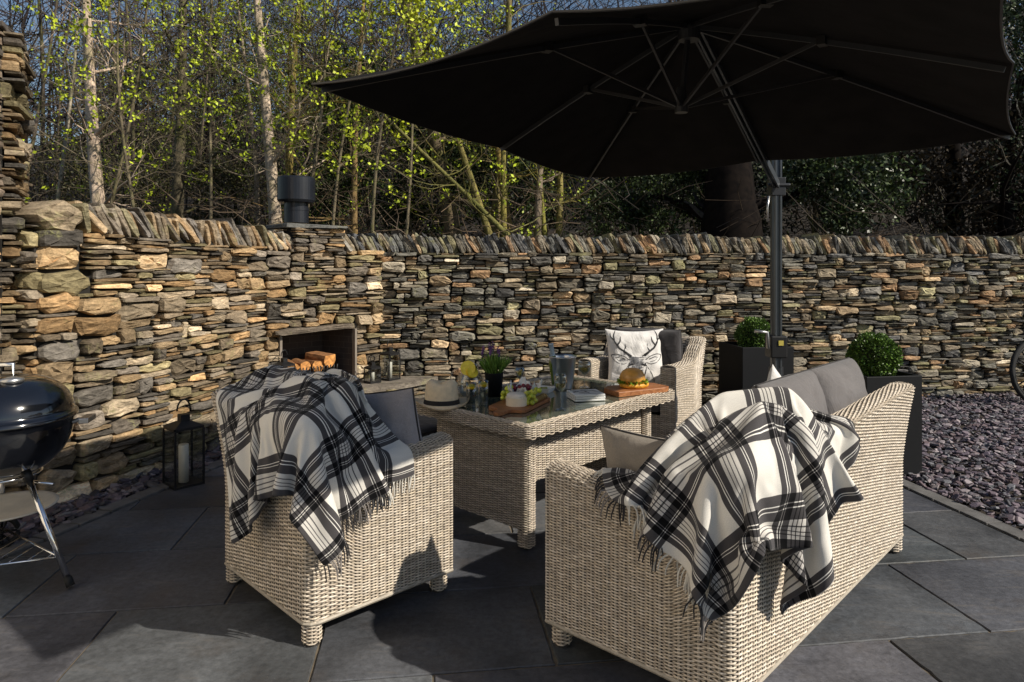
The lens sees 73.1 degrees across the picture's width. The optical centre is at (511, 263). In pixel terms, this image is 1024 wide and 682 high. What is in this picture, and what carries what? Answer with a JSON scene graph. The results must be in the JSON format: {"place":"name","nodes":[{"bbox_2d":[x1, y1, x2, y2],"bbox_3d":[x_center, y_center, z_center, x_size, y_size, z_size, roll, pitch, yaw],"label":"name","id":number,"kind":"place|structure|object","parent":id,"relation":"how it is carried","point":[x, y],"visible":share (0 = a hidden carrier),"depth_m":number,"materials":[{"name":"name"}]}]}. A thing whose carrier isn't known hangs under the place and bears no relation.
{"place":"outdoors","nodes":[
{"label":"outdoors","id":0,"kind":"place"},
{"bbox_2d":[418,414,437,436],"bbox_3d":[-0.729,1.274,4.654,0.513,0.452,0.513,0,0,44],"label":"rattan footstool","id":1,"kind":"object","parent":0,"point":[428,425],"visible":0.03,"depth_m":4.54,"materials":[{"name":"grey fabric"}]},
{"bbox_2d":[0,0,1022,144],"label":"sky","id":2,"kind":"structure","parent":0,"point":[591,1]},
{"bbox_2d":[0,466,1023,681],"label":"patio paving","id":3,"kind":"structure","parent":0,"point":[175,619],"depth_m":2.92,"materials":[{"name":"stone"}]},
{"bbox_2d":[0,363,95,587],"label":"kettle barbecue","id":4,"kind":"object","parent":3,"relation":"on","point":[38,413],"visible":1,"depth_m":3.22,"materials":[{"name":"black metal"}]},
{"bbox_2d":[162,398,204,490],"bbox_3d":[-2.230,1.209,4.696,0.200,0.581,0.200,0,0,42],"label":"candle lantern","id":5,"kind":"object","parent":3,"relation":"on","point":[183,422],"visible":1,"depth_m":4.68,"materials":[{"name":"black metal"}]},
{"bbox_2d":[211,388,452,646],"bbox_3d":[-0.836,1.010,3.197,0.790,0.981,0.889,0,0,-44],"label":"rattan armchair","id":6,"kind":"object","parent":3,"relation":"on","point":[404,542],"visible":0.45,"depth_m":2.93,"materials":[{"name":"beige wicker"}]},
{"bbox_2d":[216,365,414,581],"bbox_3d":[-0.937,0.834,2.907,0.930,0.729,0.595,0,0,24],"label":"plaid throw","id":7,"kind":"object","parent":6,"relation":"on","point":[329,451],"visible":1,"depth_m":2.78,"materials":[{"name":"fabric"}]},
{"bbox_2d":[364,387,421,445],"bbox_3d":[-0.614,0.825,3.204,0.550,0.545,0.199,0,0,27],"label":"scatter cushion","id":8,"kind":"object","parent":6,"relation":"on","point":[395,411],"visible":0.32,"depth_m":3.08,"materials":[{"name":"fabric"}]},
{"bbox_2d":[416,375,674,549],"bbox_3d":[0.229,1.157,4.292,0.962,0.687,1.432,0,0,44],"label":"dining table","id":9,"kind":"object","parent":3,"relation":"on","point":[500,463],"visible":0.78,"depth_m":3.83,"materials":[{"name":"wicker"}]},
{"bbox_2d":[415,379,468,410],"bbox_3d":[-0.406,0.746,3.984,0.319,0.155,0.290,0,0,0],"label":"straw hat","id":10,"kind":"object","parent":9,"relation":"on","point":[441,396],"visible":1,"depth_m":3.92,"materials":[{"name":"wicker"}]},
{"bbox_2d":[450,364,483,395],"bbox_3d":[-0.262,0.723,4.297,0.184,0.188,0.176,0,0,42],"label":"glass jug","id":11,"kind":"object","parent":9,"relation":"on","point":[464,394],"visible":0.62,"depth_m":4.27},
{"bbox_2d":[460,361,477,377],"bbox_3d":[-0.263,0.651,4.239,0.108,0.107,0.056,0,0,0],"label":"lemon slice","id":12,"kind":"object","parent":11,"relation":"on","point":[468,369],"visible":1,"depth_m":4.24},
{"bbox_2d":[477,341,511,396],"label":"potted lavender","id":13,"kind":"object","parent":9,"relation":"on","point":[492,365],"visible":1,"depth_m":4.23,"materials":[{"name":"green plant"}]},
{"bbox_2d":[489,397,549,415],"bbox_3d":[0.024,0.809,3.939,0.230,0.020,0.530,0,0,24],"label":"serving board","id":14,"kind":"object","parent":9,"relation":"on","point":[500,408],"visible":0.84,"depth_m":3.83,"materials":[{"name":"brown wood"}]},
{"bbox_2d":[506,392,526,406],"bbox_3d":[0.025,0.764,3.894,0.122,0.067,0.122,0,0,0],"label":"cheese box","id":15,"kind":"object","parent":14,"relation":"on","point":[516,399],"visible":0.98,"depth_m":3.85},
{"bbox_2d":[507,377,542,394],"bbox_3d":[0.077,0.734,4.057,0.150,0.116,0.212,0,0,24],"label":"greaseproof paper","id":16,"kind":"object","parent":14,"relation":"on","point":[522,380],"visible":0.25,"depth_m":4.06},
{"bbox_2d":[524,387,541,404],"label":"green grapes","id":17,"kind":"object","parent":14,"relation":"on","point":[532,399],"visible":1,"depth_m":3.89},
{"bbox_2d":[549,354,576,389],"bbox_3d":[0.330,0.711,4.513,0.186,0.216,0.186,0,0,0],"label":"ice bucket","id":18,"kind":"object","parent":9,"relation":"on","point":[562,364],"visible":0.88,"depth_m":4.45,"materials":[{"name":"metal"}]},
{"bbox_2d":[548,343,555,384],"bbox_3d":[0.283,0.657,4.503,0.092,0.274,0.072,0,0,0],"label":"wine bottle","id":19,"kind":"object","parent":18,"relation":"in","point":[551,349],"visible":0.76,"depth_m":4.49,"materials":[{"name":"glass"}]},
{"bbox_2d":[566,389,604,401],"bbox_3d":[0.444,0.796,4.172,0.194,0.042,0.174,0,0,-13],"label":"napkin stack","id":20,"kind":"object","parent":9,"relation":"on","point":[583,395],"visible":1,"depth_m":4.11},
{"bbox_2d":[604,383,668,396],"bbox_3d":[0.784,0.803,4.407,0.414,0.032,0.218,0,0,-28],"label":"serving board","id":21,"kind":"object","parent":9,"relation":"on","point":[619,391],"visible":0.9,"depth_m":4.32,"materials":[{"name":"brown wood"}]},
{"bbox_2d":[616,368,648,388],"bbox_3d":[0.767,0.726,4.396,0.210,0.121,0.198,0,0,0],"label":"filled bread","id":22,"kind":"object","parent":21,"relation":"on","point":[631,378],"visible":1,"depth_m":4.33,"materials":[{"name":"brown food"}]},
{"bbox_2d":[578,327,705,437],"bbox_3d":[1.103,1.030,5.848,0.884,0.941,0.803,0,0,31],"label":"rattan armchair","id":23,"kind":"object","parent":3,"relation":"on","point":[681,370],"visible":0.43,"depth_m":5.71,"materials":[{"name":"beige wicker"}]},
{"bbox_2d":[605,329,662,383],"bbox_3d":[1.037,0.800,5.816,0.503,0.492,0.199,0,0,0],"label":"stag cushion","id":24,"kind":"object","parent":23,"relation":"on","point":[640,350],"visible":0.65,"depth_m":5.76,"materials":[{"name":"white fabric"}]},
{"bbox_2d":[312,0,1015,376],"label":"cantilever parasol","id":25,"kind":"object","parent":3,"relation":"on","point":[666,88],"visible":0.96,"depth_m":3.51,"materials":[{"name":"fabric"}]},
{"bbox_2d":[545,357,914,681],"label":"rattan sofa","id":26,"kind":"object","parent":3,"relation":"on","point":[607,590],"visible":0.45,"depth_m":2.59,"materials":[{"name":"beige wicker"}]},
{"bbox_2d":[600,424,666,471],"bbox_3d":[0.556,0.845,2.658,0.468,0.396,0.199,0,0,44],"label":"scatter cushion","id":27,"kind":"object","parent":26,"relation":"on","point":[630,450],"visible":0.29,"depth_m":2.66,"materials":[{"name":"beige fabric"}]},
{"bbox_2d":[593,387,863,641],"bbox_3d":[0.846,0.823,2.427,1.104,0.761,0.816,0,0,0],"label":"plaid throw","id":28,"kind":"object","parent":26,"relation":"on","point":[723,491],"visible":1,"depth_m":2.27,"materials":[{"name":"fabric"}]},
{"bbox_2d":[719,341,793,393],"bbox_3d":[2.406,1.150,6.841,0.520,0.700,0.520,0,0,-8],"label":"planter box","id":29,"kind":"object","parent":3,"relation":"on","point":[742,368],"visible":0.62,"depth_m":6.61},
{"bbox_2d":[733,316,769,346],"bbox_3d":[2.402,0.720,6.843,0.403,0.417,0.410,0,0,0],"label":"box ball","id":30,"kind":"object","parent":29,"relation":"in","point":[744,334],"visible":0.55,"depth_m":6.74,"materials":[{"name":"green plant"}]},
{"bbox_2d":[26,103,1023,254],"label":"woodland bank","id":31,"kind":"structure","parent":0,"point":[687,226],"depth_m":18.96,"materials":[{"name":"brown plant"}]},
{"bbox_2d":[25,115,117,204],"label":"evergreen shrub","id":32,"kind":"object","parent":31,"relation":"on","point":[56,167],"visible":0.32,"depth_m":12.78,"materials":[{"name":"green plant"}]},
{"bbox_2d":[0,0,169,211],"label":"tree","id":33,"kind":"object","parent":31,"relation":"on","point":[41,58],"visible":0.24,"depth_m":14.89,"materials":[{"name":"green plant"}]},
{"bbox_2d":[23,0,157,201],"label":"tree","id":34,"kind":"object","parent":31,"relation":"on","point":[33,137],"visible":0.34,"depth_m":13.49,"materials":[{"name":"green plant"}]},
{"bbox_2d":[11,0,175,201],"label":"tree","id":35,"kind":"object","parent":31,"relation":"on","point":[58,111],"visible":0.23,"depth_m":16.94,"materials":[{"name":"green plant"}]},
{"bbox_2d":[24,12,173,199],"bbox_3d":[-7.550,-1.935,12.396,2.710,5.177,2.102,0,0,0],"label":"tree","id":36,"kind":"object","parent":31,"relation":"on","point":[60,177],"visible":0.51,"depth_m":12.30,"materials":[{"name":"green plant"}]},
{"bbox_2d":[34,0,187,207],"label":"tree","id":37,"kind":"object","parent":31,"relation":"on","point":[98,195],"visible":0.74,"depth_m":9.72,"materials":[{"name":"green plant"}]},
{"bbox_2d":[27,15,234,211],"bbox_3d":[-8.454,-2.213,14.973,4.621,5.840,3.619,0,0,0],"label":"evergreen shrub","id":38,"kind":"object","parent":31,"relation":"on","point":[150,122],"visible":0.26,"depth_m":14.58,"materials":[{"name":"green plant"}]},
{"bbox_2d":[0,0,261,213],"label":"tree","id":39,"kind":"object","parent":31,"relation":"on","point":[133,168],"visible":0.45,"depth_m":12.08,"materials":[{"name":"green plant"}]},
{"bbox_2d":[11,0,273,210],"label":"tree","id":40,"kind":"object","parent":31,"relation":"on","point":[119,97],"visible":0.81,"depth_m":8.97,"materials":[{"name":"green plant"}]},
{"bbox_2d":[27,0,265,203],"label":"tree","id":41,"kind":"object","parent":31,"relation":"on","point":[130,117],"visible":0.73,"depth_m":9.25,"materials":[{"name":"green plant"}]},
{"bbox_2d":[26,0,294,223],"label":"tree","id":42,"kind":"object","parent":31,"relation":"on","point":[122,104],"visible":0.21,"depth_m":13.81,"materials":[{"name":"green plant"}]},
{"bbox_2d":[54,149,267,225],"bbox_3d":[-6.394,-0.749,13.019,3.691,2.926,1.987,0,0,0],"label":"evergreen shrub","id":43,"kind":"object","parent":31,"relation":"on","point":[239,186],"visible":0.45,"depth_m":12.69,"materials":[{"name":"green plant"}]},
{"bbox_2d":[42,0,283,225],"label":"tree","id":44,"kind":"object","parent":31,"relation":"on","point":[207,142],"visible":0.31,"depth_m":13.63,"materials":[{"name":"green plant"}]},
{"bbox_2d":[61,0,280,213],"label":"tree","id":45,"kind":"object","parent":31,"relation":"on","point":[169,99],"visible":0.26,"depth_m":16.42,"materials":[{"name":"green plant"}]},
{"bbox_2d":[33,0,315,219],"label":"tree","id":46,"kind":"object","parent":31,"relation":"on","point":[178,210],"visible":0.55,"depth_m":10.96,"materials":[{"name":"green plant"}]},
{"bbox_2d":[7,0,369,218],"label":"tree","id":47,"kind":"object","parent":31,"relation":"on","point":[210,102],"visible":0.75,"depth_m":9.37,"materials":[{"name":"green plant"}]},
{"bbox_2d":[149,0,323,220],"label":"tree","id":48,"kind":"object","parent":31,"relation":"on","point":[234,115],"visible":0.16,"depth_m":16.25,"materials":[{"name":"green plant"}]},
{"bbox_2d":[154,0,349,225],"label":"tree","id":49,"kind":"object","parent":31,"relation":"on","point":[202,129],"visible":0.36,"depth_m":12.88,"materials":[{"name":"green plant"}]},
{"bbox_2d":[148,0,361,213],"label":"tree","id":50,"kind":"object","parent":31,"relation":"on","point":[215,114],"visible":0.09,"depth_m":18.40,"materials":[{"name":"green plant"}]},
{"bbox_2d":[152,0,362,231],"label":"tree","id":51,"kind":"object","parent":31,"relation":"on","point":[271,165],"visible":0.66,"depth_m":10.05,"materials":[{"name":"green plant"}]},
{"bbox_2d":[122,0,403,233],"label":"tree","id":52,"kind":"object","parent":31,"relation":"on","point":[305,140],"visible":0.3,"depth_m":12.90,"materials":[{"name":"green plant"}]},
{"bbox_2d":[156,0,374,225],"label":"tree","id":53,"kind":"object","parent":31,"relation":"on","point":[268,67],"visible":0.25,"depth_m":15.55,"materials":[{"name":"green plant"}]},
{"bbox_2d":[136,0,397,224],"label":"tree","id":54,"kind":"object","parent":31,"relation":"on","point":[256,177],"visible":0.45,"depth_m":11.57,"materials":[{"name":"green plant"}]},
{"bbox_2d":[168,2,392,219],"bbox_3d":[-6.025,-4.580,16.224,6.222,10.473,6.059,0,0,0],"label":"tree","id":55,"kind":"object","parent":31,"relation":"on","point":[278,162],"visible":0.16,"depth_m":17.27,"materials":[{"name":"green plant"}]},
{"bbox_2d":[191,0,390,225],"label":"tree","id":56,"kind":"object","parent":31,"relation":"on","point":[298,92],"visible":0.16,"depth_m":15.79,"materials":[{"name":"green plant"}]},
{"bbox_2d":[190,0,405,180],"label":"tree","id":57,"kind":"object","parent":31,"relation":"on","point":[292,90],"visible":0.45,"depth_m":10.69,"materials":[{"name":"green plant"}]},
{"bbox_2d":[150,0,447,233],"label":"tree","id":58,"kind":"object","parent":31,"relation":"on","point":[353,219],"visible":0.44,"depth_m":10.59,"materials":[{"name":"green plant"}]},
{"bbox_2d":[195,65,403,232],"bbox_3d":[-4.260,-1.734,14.593,4.101,4.882,2.874,0,0,0],"label":"evergreen shrub","id":59,"kind":"object","parent":31,"relation":"on","point":[301,163],"visible":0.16,"depth_m":14.16,"materials":[{"name":"green plant"}]},
{"bbox_2d":[203,0,463,223],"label":"tree","id":60,"kind":"object","parent":31,"relation":"on","point":[324,12],"visible":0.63,"depth_m":9.12,"materials":[{"name":"green plant"}]},
{"bbox_2d":[122,0,566,252],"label":"tree","id":61,"kind":"object","parent":31,"relation":"on","point":[345,124],"visible":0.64,"depth_m":9.07,"materials":[{"name":"green plant"}]},
{"bbox_2d":[293,38,406,234],"bbox_3d":[-2.644,-1.470,11.509,1.912,4.353,1.819,0,0,0],"label":"evergreen shrub","id":62,"kind":"object","parent":31,"relation":"on","point":[345,182],"visible":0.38,"depth_m":11.42,"materials":[{"name":"green plant"}]},
{"bbox_2d":[212,0,530,237],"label":"tree","id":63,"kind":"object","parent":31,"relation":"on","point":[412,149],"visible":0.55,"depth_m":8.98,"materials":[{"name":"green plant"}]},
{"bbox_2d":[314,0,439,236],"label":"tree","id":64,"kind":"object","parent":31,"relation":"on","point":[407,181],"visible":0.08,"depth_m":13.84,"materials":[{"name":"green plant"}]},
{"bbox_2d":[269,0,496,232],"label":"tree","id":65,"kind":"object","parent":31,"relation":"on","point":[416,18],"visible":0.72,"depth_m":8.51,"materials":[{"name":"green plant"}]},
{"bbox_2d":[231,0,617,249],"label":"tree","id":66,"kind":"object","parent":31,"relation":"on","point":[367,211],"visible":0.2,"depth_m":11.97,"materials":[{"name":"green plant"}]},
{"bbox_2d":[291,41,571,254],"bbox_3d":[-0.894,-1.137,9.280,4.202,3.649,1.977,0,0,-14],"label":"tree","id":67,"kind":"object","parent":31,"relation":"on","point":[477,206],"visible":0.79,"depth_m":9.46,"materials":[{"name":"green plant"}]},
{"bbox_2d":[372,111,492,254],"bbox_3d":[-1.318,-1.061,11.589,2.030,3.533,1.910,0,0,0],"label":"evergreen shrub","id":68,"kind":"object","parent":31,"relation":"on","point":[454,153],"visible":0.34,"depth_m":11.52,"materials":[{"name":"green plant"}]},
{"bbox_2d":[348,0,531,253],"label":"tree","id":69,"kind":"object","parent":31,"relation":"on","point":[451,209],"visible":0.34,"depth_m":10.93,"materials":[{"name":"green plant"}]},
{"bbox_2d":[388,8,498,253],"bbox_3d":[-0.707,-1.458,10.101,2.499,4.260,3.025,0,0,-37],"label":"tree","id":70,"kind":"object","parent":31,"relation":"on","point":[484,221],"visible":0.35,"depth_m":10.20,"materials":[{"name":"green plant"}]},
{"bbox_2d":[349,1,605,237],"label":"evergreen shrub","id":71,"kind":"object","parent":31,"relation":"on","point":[398,163],"visible":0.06,"depth_m":14.30,"materials":[{"name":"green plant"}]},
{"bbox_2d":[422,0,556,236],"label":"tree","id":72,"kind":"object","parent":31,"relation":"on","point":[508,24],"visible":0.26,"depth_m":11.44,"materials":[{"name":"green plant"}]},
{"bbox_2d":[464,0,536,233],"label":"tree","id":73,"kind":"object","parent":31,"relation":"on","point":[498,159],"visible":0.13,"depth_m":10.57,"materials":[{"name":"green plant"}]},
{"bbox_2d":[0,0,1023,231],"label":"woodland","id":74,"kind":"object","parent":31,"relation":"on","point":[482,20],"visible":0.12,"depth_m":22.66,"materials":[{"name":"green plant"}]},
{"bbox_2d":[451,28,576,237],"bbox_3d":[0.295,-1.462,10.579,3.285,4.238,2.480,0,0,0],"label":"tree","id":75,"kind":"object","parent":31,"relation":"on","point":[503,188],"visible":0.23,"depth_m":10.39,"materials":[{"name":"green plant"}]},
{"bbox_2d":[489,33,560,253],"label":"tree","id":76,"kind":"object","parent":31,"relation":"on","point":[543,227],"visible":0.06,"depth_m":10.33,"materials":[{"name":"green plant"}]},
{"bbox_2d":[449,140,614,237],"bbox_3d":[0.315,-0.997,11.968,3.125,3.411,2.013,0,0,0],"label":"evergreen shrub","id":77,"kind":"object","parent":31,"relation":"on","point":[527,208],"visible":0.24,"depth_m":11.83,"materials":[{"name":"green plant"}]},
{"bbox_2d":[76,136,1023,254],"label":"undergrowth","id":78,"kind":"object","parent":31,"relation":"on","point":[482,234],"visible":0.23,"depth_m":9.71,"materials":[{"name":"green plant"}]},
{"bbox_2d":[534,3,604,254],"bbox_3d":[0.691,-1.526,10.625,1.404,4.364,2.114,0,0,0],"label":"tree","id":79,"kind":"object","parent":31,"relation":"on","point":[537,210],"visible":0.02,"depth_m":10.25,"materials":[{"name":"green plant"}]},
{"bbox_2d":[536,170,661,253],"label":"tree","id":80,"kind":"object","parent":31,"relation":"on","point":[559,218],"visible":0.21,"depth_m":10.64,"materials":[{"name":"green plant"}]},
{"bbox_2d":[578,169,707,254],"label":"evergreen shrub","id":81,"kind":"object","parent":31,"relation":"on","point":[625,206],"visible":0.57,"depth_m":10.19,"materials":[{"name":"green plant"}]},
{"bbox_2d":[601,160,832,234],"bbox_3d":[3.717,-1.927,13.457,5.255,5.275,3.388,0,0,0],"label":"evergreen shrub","id":82,"kind":"object","parent":31,"relation":"on","point":[618,180],"visible":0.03,"depth_m":12.78,"materials":[{"name":"green plant"}]},
{"bbox_2d":[623,161,826,254],"bbox_3d":[3.289,-1.110,10.181,2.259,3.637,2.897,0,0,-41],"label":"tree","id":83,"kind":"object","parent":31,"relation":"on","point":[722,184],"visible":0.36,"depth_m":9.49,"materials":[{"name":"brown plant"}]},
{"bbox_2d":[662,160,801,237],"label":"evergreen shrub","id":84,"kind":"object","parent":31,"relation":"on","point":[760,183],"visible":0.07,"depth_m":11.90,"materials":[{"name":"green plant"}]},
{"bbox_2d":[753,151,929,236],"bbox_3d":[4.840,-0.679,10.172,2.150,2.774,2.052,0,0,0],"label":"evergreen shrub","id":85,"kind":"object","parent":31,"relation":"on","point":[811,168],"visible":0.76,"depth_m":9.79,"materials":[{"name":"green plant"}]},
{"bbox_2d":[753,151,949,235],"bbox_3d":[4.808,-0.974,10.192,2.739,3.264,4.108,0,0,0],"label":"tree","id":86,"kind":"object","parent":31,"relation":"on","point":[814,207],"visible":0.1,"depth_m":10.36,"materials":[{"name":"green plant"}]},
{"bbox_2d":[865,108,1023,236],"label":"evergreen shrub","id":87,"kind":"object","parent":31,"relation":"on","point":[941,176],"visible":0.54,"depth_m":10.55,"materials":[{"name":"green plant"}]},
{"bbox_2d":[868,0,1023,235],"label":"evergreen shrub","id":88,"kind":"object","parent":31,"relation":"on","point":[1008,16],"visible":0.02,"depth_m":14.04,"materials":[{"name":"green plant"}]},
{"bbox_2d":[900,45,1023,235],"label":"tree","id":89,"kind":"object","parent":31,"relation":"on","point":[955,153],"visible":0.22,"depth_m":10.91,"materials":[{"name":"green plant"}]},
{"bbox_2d":[920,8,1023,235],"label":"tree","id":90,"kind":"object","parent":31,"relation":"on","point":[1010,179],"visible":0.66,"depth_m":9.89,"materials":[{"name":"green plant"}]},
{"bbox_2d":[989,0,1023,225],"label":"evergreen shrub","id":91,"kind":"object","parent":31,"relation":"on","point":[1016,42],"visible":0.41,"depth_m":9.88,"materials":[{"name":"green plant"}]},
{"bbox_2d":[54,396,1023,529],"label":"ground","id":92,"kind":"structure","parent":0,"point":[997,504],"depth_m":5.01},
{"bbox_2d":[0,20,35,492],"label":"stone pier","id":93,"kind":"structure","parent":92,"relation":"on","point":[17,74],"depth_m":4.06,"materials":[{"name":"stone"}]},
{"bbox_2d":[0,458,223,560],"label":"kerb","id":94,"kind":"structure","parent":92,"relation":"on","point":[75,523],"depth_m":4.10,"materials":[{"name":"concrete"}]},
{"bbox_2d":[4,445,222,543],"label":"slate chippings","id":95,"kind":"object","parent":92,"relation":"on","point":[57,513],"visible":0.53,"depth_m":4.34,"materials":[{"name":"gravel"}]},
{"bbox_2d":[4,200,269,503],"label":"stone wall","id":96,"kind":"structure","parent":92,"relation":"on","point":[137,326],"depth_m":4.76,"materials":[{"name":"stone"}]},
{"bbox_2d":[262,223,437,397],"bbox_3d":[-1.593,0.616,6.693,1.764,1.968,0.942,0,0,-44],"label":"outdoor fireplace","id":97,"kind":"object","parent":92,"relation":"on","point":[327,301],"visible":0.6,"depth_m":6.62,"materials":[{"name":"stone"}]},
{"bbox_2d":[277,175,314,223],"bbox_3d":[-2.140,-0.626,6.860,0.364,0.452,0.364,0,0,0],"label":"chimney flue","id":98,"kind":"object","parent":97,"relation":"on","point":[296,195],"visible":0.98,"depth_m":6.74,"materials":[{"name":"paint"}]},
{"bbox_2d":[299,364,337,371],"bbox_3d":[-1.944,1.055,6.572,0.252,0.171,0.570,0,0,44],"label":"fire grate","id":99,"kind":"object","parent":97,"relation":"in","point":[325,370],"visible":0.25,"depth_m":6.56,"materials":[{"name":"black metal"}]},
{"bbox_2d":[305,351,334,366],"bbox_3d":[-1.856,0.932,6.686,0.247,0.143,0.163,0,0,24],"label":"firewood log","id":100,"kind":"object","parent":99,"relation":"on","point":[326,359],"visible":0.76,"depth_m":6.63,"materials":[{"name":"brown wood"}]},
{"bbox_2d":[364,356,380,383],"bbox_3d":[-1.344,1.020,6.660,0.120,0.259,0.120,0,0,45],"label":"candle lantern","id":101,"kind":"object","parent":97,"relation":"on","point":[370,367],"visible":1,"depth_m":6.64,"materials":[{"name":"black metal"}]},
{"bbox_2d":[379,340,400,380],"bbox_3d":[-1.210,0.954,6.840,0.150,0.391,0.150,0,0,38],"label":"candle lantern","id":102,"kind":"object","parent":97,"relation":"on","point":[389,352],"visible":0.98,"depth_m":6.82,"materials":[{"name":"black metal"}]},
{"bbox_2d":[373,231,1023,404],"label":"stone wall","id":103,"kind":"structure","parent":92,"relation":"on","point":[945,311],"depth_m":7.43,"materials":[{"name":"stone"}]},
{"bbox_2d":[902,479,1023,541],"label":"kerb","id":104,"kind":"structure","parent":92,"relation":"on","point":[993,523],"depth_m":4.16,"materials":[{"name":"concrete"}]},
{"bbox_2d":[903,391,1023,530],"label":"slate chippings","id":105,"kind":"object","parent":92,"relation":"on","point":[940,427],"visible":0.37,"depth_m":5.48,"materials":[{"name":"gravel"}]},
{"bbox_2d":[863,370,921,477],"bbox_3d":[2.639,1.145,5.039,0.430,0.710,0.430,0,0,-9],"label":"planter box","id":106,"kind":"object","parent":105,"relation":"on","point":[912,459],"visible":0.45,"depth_m":4.85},
{"bbox_2d":[845,328,903,376],"bbox_3d":[2.639,0.677,5.036,0.387,0.406,0.389,0,0,0],"label":"box ball","id":107,"kind":"object","parent":106,"relation":"in","point":[873,354],"visible":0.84,"depth_m":4.93,"materials":[{"name":"green plant"}]},
{"bbox_2d":[1009,342,1023,399],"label":"cart wheel","id":108,"kind":"object","parent":105,"relation":"on","point":[1019,349],"visible":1,"depth_m":7.23,"materials":[{"name":"metal"}]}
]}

